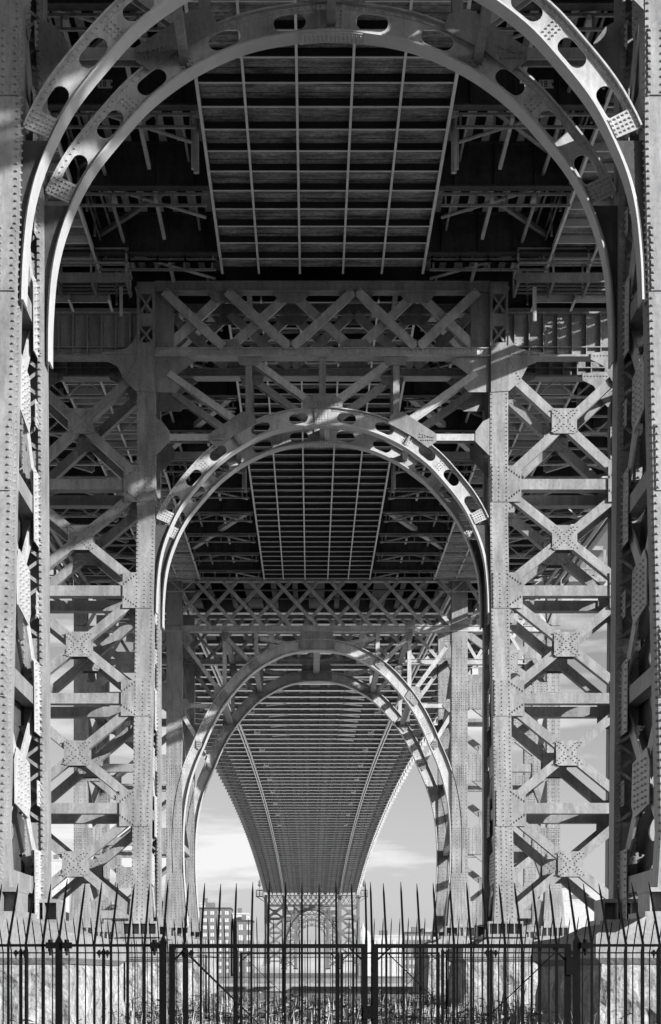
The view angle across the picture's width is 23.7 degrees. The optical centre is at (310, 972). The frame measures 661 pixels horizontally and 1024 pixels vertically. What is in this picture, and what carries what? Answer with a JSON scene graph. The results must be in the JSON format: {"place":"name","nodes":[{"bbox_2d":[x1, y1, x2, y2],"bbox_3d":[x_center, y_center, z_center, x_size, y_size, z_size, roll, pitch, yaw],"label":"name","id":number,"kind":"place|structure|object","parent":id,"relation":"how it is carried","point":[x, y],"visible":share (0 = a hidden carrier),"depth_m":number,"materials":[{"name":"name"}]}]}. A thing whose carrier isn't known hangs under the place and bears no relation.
{"place":"outdoors","nodes":[
{"label":"outdoors","id":0,"kind":"place"},
{"bbox_2d":[51,855,68,920],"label":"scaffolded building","id":1,"kind":"structure","parent":0,"point":[56,864],"depth_m":940.00,"materials":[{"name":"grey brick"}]},
{"bbox_2d":[197,903,232,975],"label":"apartment building","id":2,"kind":"structure","parent":0,"point":[211,913],"depth_m":940.00,"materials":[{"name":"grey brick"}]},
{"bbox_2d":[281,907,337,968],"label":"bridge tower","id":3,"kind":"structure","parent":0,"point":[310,919],"depth_m":668.00,"materials":[{"name":"grey metal"}]},
{"bbox_2d":[256,879,367,965],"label":"bridge tower","id":4,"kind":"structure","parent":0,"point":[310,906],"depth_m":607.05,"materials":[{"name":"grey metal"}]},
{"bbox_2d":[138,991,485,1023],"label":"promenade paving","id":5,"kind":"structure","parent":0,"point":[309,994],"depth_m":112.51,"materials":[{"name":"grey concrete"}]},
{"bbox_2d":[113,937,195,1013],"bbox_3d":[-6.829,0.290,64.353,4.031,3.320,7.446,0,0,0],"label":"granite pedestal","id":6,"kind":"object","parent":5,"relation":"on","point":[139,976],"visible":0.29,"depth_m":60.86,"materials":[{"name":"grey stone"}]},
{"bbox_2d":[11,281,643,939],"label":"bridge tower","id":7,"kind":"structure","parent":6,"relation":"on","point":[499,359],"depth_m":62.90,"materials":[{"name":"metal"}]},
{"bbox_2d":[169,938,219,994],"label":"granite pedestal","id":8,"kind":"object","parent":5,"relation":"on","point":[195,965],"visible":0.12,"depth_m":117.66,"materials":[{"name":"grey stone"}]},
{"bbox_2d":[49,546,605,941],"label":"bridge tower","id":9,"kind":"structure","parent":8,"relation":"on","point":[448,738],"depth_m":119.15,"materials":[{"name":"metal"}]},
{"bbox_2d":[82,571,552,895],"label":"bridge deck","id":10,"kind":"structure","parent":9,"relation":"on","point":[312,776],"depth_m":256.50,"materials":[{"name":"paint"}]},
{"bbox_2d":[49,253,607,591],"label":"bridge deck","id":11,"kind":"structure","parent":9,"relation":"on","point":[327,513],"depth_m":92.63,"materials":[{"name":"paint"}]},
{"bbox_2d":[0,983,631,1023],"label":"leafy weeds","id":12,"kind":"object","parent":5,"relation":"on","point":[262,1012],"visible":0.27,"depth_m":42.49,"materials":[{"name":"grey plant"}]},
{"bbox_2d":[4,984,644,1023],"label":"dry grass","id":13,"kind":"structure","parent":5,"relation":"on","point":[511,1016],"depth_m":44.35,"materials":[{"name":"grey plant"}]},
{"bbox_2d":[413,938,473,994],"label":"granite pedestal","id":14,"kind":"object","parent":5,"relation":"on","point":[427,973],"visible":0.25,"depth_m":117.69,"materials":[{"name":"grey stone"}]},
{"bbox_2d":[449,937,537,1014],"bbox_3d":[7.771,0.290,64.331,4.055,3.320,7.396,0,0,0],"label":"granite pedestal","id":15,"kind":"object","parent":5,"relation":"on","point":[477,975],"visible":0.23,"depth_m":60.85,"materials":[{"name":"grey stone"}]},
{"bbox_2d":[286,915,337,969],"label":"bridge tower","id":16,"kind":"structure","parent":0,"point":[305,925],"depth_m":742.00,"materials":[{"name":"grey metal"}]},
{"bbox_2d":[219,987,412,990],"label":"river wall","id":17,"kind":"structure","parent":0,"point":[310,989],"depth_m":139.50,"materials":[{"name":"stone"}]},
{"bbox_2d":[219,973,413,983],"bbox_3d":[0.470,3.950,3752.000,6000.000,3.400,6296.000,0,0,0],"label":"shore","id":18,"kind":"structure","parent":0,"point":[295,978],"depth_m":604.00,"materials":[{"name":"grey"}]},
{"bbox_2d":[232,908,249,932],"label":"office building","id":19,"kind":"structure","parent":18,"relation":"on","point":[239,914],"depth_m":952.00,"materials":[{"name":"grey brick"}]},
{"bbox_2d":[236,915,254,975],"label":"brick building","id":20,"kind":"structure","parent":18,"relation":"on","point":[242,929],"depth_m":940.00,"materials":[{"name":"grey brick"}]},
{"bbox_2d":[355,922,369,975],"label":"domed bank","id":21,"kind":"structure","parent":18,"relation":"on","point":[362,934],"depth_m":897.31,"materials":[{"name":"white stone"}]},
{"bbox_2d":[220,984,412,986],"bbox_3d":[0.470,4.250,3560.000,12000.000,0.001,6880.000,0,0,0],"label":"river water","id":22,"kind":"structure","parent":0,"point":[311,985],"depth_m":513.59,"materials":[{"name":"grey liquid"}]},
{"bbox_2d":[50,517,654,972],"label":"sky","id":23,"kind":"structure","parent":0,"point":[404,851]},
{"bbox_2d":[370,930,401,975],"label":"rowhouse block","id":24,"kind":"structure","parent":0,"point":[394,939],"depth_m":940.00,"materials":[{"name":"grey brick"}]},
{"bbox_2d":[404,927,430,975],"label":"warehouse","id":25,"kind":"structure","parent":0,"point":[411,961],"depth_m":940.00,"materials":[{"name":"grey brick"}]},
{"bbox_2d":[562,885,581,898],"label":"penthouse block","id":26,"kind":"structure","parent":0,"point":[565,892],"depth_m":980.00,"materials":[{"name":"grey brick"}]},
{"bbox_2d":[563,894,599,932],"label":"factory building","id":27,"kind":"structure","parent":0,"point":[579,908],"depth_m":940.00,"materials":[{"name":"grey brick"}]},
{"bbox_3d":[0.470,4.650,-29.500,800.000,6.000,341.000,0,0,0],"label":"ground","id":28,"kind":"structure","parent":0,"visible":0},
{"bbox_2d":[0,917,125,1023],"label":"granite pedestal","id":29,"kind":"object","parent":28,"relation":"on","point":[14,939],"visible":0.66,"depth_m":31.52,"materials":[{"name":"grey stone"}]},
{"bbox_2d":[0,0,660,925],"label":"bridge tower","id":30,"kind":"structure","parent":29,"relation":"on","point":[40,58],"depth_m":36.56,"materials":[{"name":"metal"}]},
{"bbox_2d":[47,0,613,297],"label":"bridge deck","id":31,"kind":"structure","parent":30,"relation":"on","point":[342,155],"depth_m":54.96,"materials":[{"name":"paint"}]},
{"bbox_2d":[56,247,132,316],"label":"work platform","id":32,"kind":"structure","parent":31,"relation":"hanging from","point":[96,277],"depth_m":60.70,"materials":[{"name":"paint"}]},
{"bbox_2d":[99,256,215,261],"bbox_3d":[-5.930,-28.330,60.920,4.500,1.660,0.080,0,0,0],"label":"gap railing","id":33,"kind":"object","parent":31,"relation":"attached to","point":[157,260],"visible":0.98,"depth_m":60.90,"materials":[{"name":"metal"}]},
{"bbox_2d":[430,256,545,261],"bbox_3d":[6.870,-28.330,60.920,4.500,1.660,0.080,0,0,0],"label":"gap railing","id":34,"kind":"object","parent":31,"relation":"attached to","point":[487,260],"visible":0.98,"depth_m":60.90,"materials":[{"name":"metal"}]},
{"bbox_2d":[513,247,605,321],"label":"work platform","id":35,"kind":"structure","parent":31,"relation":"hanging from","point":[553,277],"depth_m":60.70,"materials":[{"name":"paint"}]},
{"bbox_2d":[0,879,167,1023],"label":"iron fence","id":36,"kind":"object","parent":28,"relation":"on","point":[58,944],"visible":1,"depth_m":12.24,"materials":[{"name":"black metal"}]},
{"bbox_2d":[169,882,375,1023],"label":"gate leaf","id":37,"kind":"object","parent":36,"relation":"attached to","point":[368,1012],"visible":1,"depth_m":12.24,"materials":[{"name":"black metal"}]},
{"bbox_2d":[0,916,237,1023],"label":"iron fence","id":38,"kind":"object","parent":28,"relation":"on","point":[20,952],"visible":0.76,"depth_m":24.29,"materials":[{"name":"black metal"}]},
{"bbox_2d":[240,917,339,1023],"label":"gate leaf","id":39,"kind":"object","parent":38,"relation":"attached to","point":[241,976],"visible":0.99,"depth_m":24.28,"materials":[{"name":"black metal"}]},
{"bbox_2d":[123,938,532,1023],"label":"iron fence","id":40,"kind":"object","parent":28,"relation":"on","point":[330,957],"visible":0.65,"depth_m":40.49,"materials":[{"name":"black metal"}]},
{"bbox_2d":[441,916,660,1023],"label":"iron fence","id":41,"kind":"object","parent":28,"relation":"on","point":[496,952],"visible":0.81,"depth_m":24.29,"materials":[{"name":"black metal"}]},
{"bbox_2d":[340,918,439,1023],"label":"gate leaf","id":42,"kind":"object","parent":41,"relation":"attached to","point":[341,980],"visible":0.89,"depth_m":24.28,"materials":[{"name":"black metal"}]},
{"bbox_2d":[533,917,660,1023],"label":"granite pedestal","id":43,"kind":"object","parent":28,"relation":"on","point":[603,971],"visible":0.6,"depth_m":31.23,"materials":[{"name":"grey stone"}]},
{"bbox_2d":[568,880,660,1023],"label":"iron fence","id":44,"kind":"object","parent":28,"relation":"on","point":[585,944],"visible":1,"depth_m":12.24,"materials":[{"name":"black metal"}]},
{"bbox_2d":[370,882,574,1023],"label":"gate leaf","id":45,"kind":"object","parent":44,"relation":"attached to","point":[569,964],"visible":1,"depth_m":12.24,"materials":[{"name":"black metal"}]}
]}

